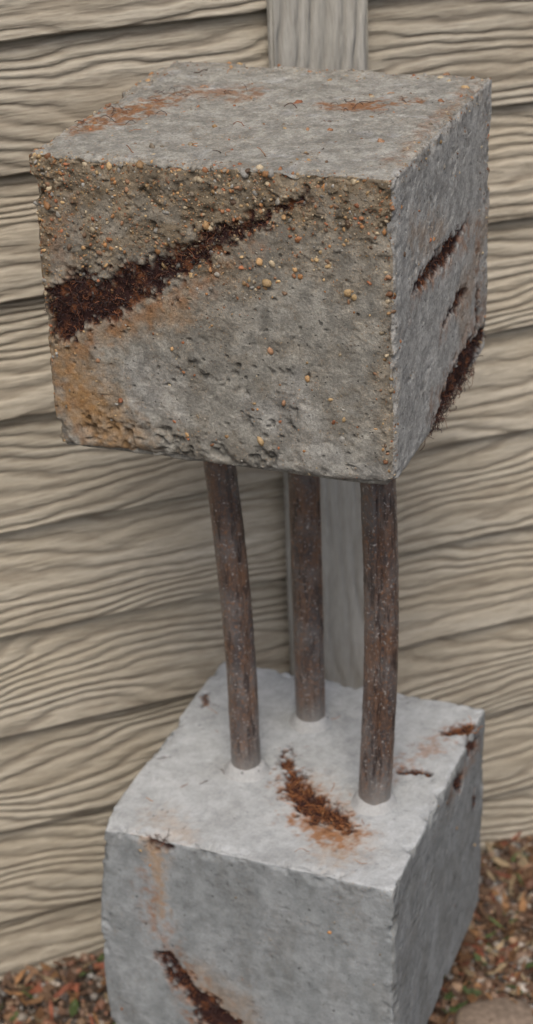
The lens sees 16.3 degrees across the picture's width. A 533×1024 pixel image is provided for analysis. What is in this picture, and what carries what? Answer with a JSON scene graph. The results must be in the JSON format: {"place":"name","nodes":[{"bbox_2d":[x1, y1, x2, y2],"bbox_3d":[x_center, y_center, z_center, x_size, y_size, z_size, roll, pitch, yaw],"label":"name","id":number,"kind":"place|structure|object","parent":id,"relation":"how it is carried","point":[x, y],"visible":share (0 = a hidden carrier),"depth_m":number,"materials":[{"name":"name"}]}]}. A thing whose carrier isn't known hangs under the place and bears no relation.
{"place":"outdoors","nodes":[
{"label":"outdoors","id":0,"kind":"place"},
{"bbox_2d":[0,836,532,1023],"bbox_3d":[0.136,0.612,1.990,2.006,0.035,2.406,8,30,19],"label":"gravel","id":1,"kind":"structure","parent":0,"point":[497,884],"depth_m":2.15,"materials":[{"name":"brown gravel"}]},
{"bbox_2d":[29,61,491,1023],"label":"concrete block sculpture","id":2,"kind":"object","parent":1,"relation":"on","point":[279,269],"visible":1,"depth_m":1.59,"materials":[{"name":"concrete"}]},
{"bbox_2d":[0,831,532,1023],"bbox_3d":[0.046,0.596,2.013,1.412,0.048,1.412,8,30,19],"label":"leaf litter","id":3,"kind":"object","parent":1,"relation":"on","point":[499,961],"visible":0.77,"depth_m":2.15,"materials":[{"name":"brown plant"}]},
{"bbox_2d":[0,0,532,981],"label":"wooden fence","id":4,"kind":"object","parent":1,"relation":"on","point":[112,654],"visible":0.43,"depth_m":2.00,"materials":[{"name":"beige wood"}]},
{"bbox_2d":[454,997,532,1023],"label":"flat stone","id":5,"kind":"object","parent":1,"relation":"on","point":[501,1010],"visible":1,"depth_m":2.06,"materials":[{"name":"beige stone"}]}
]}

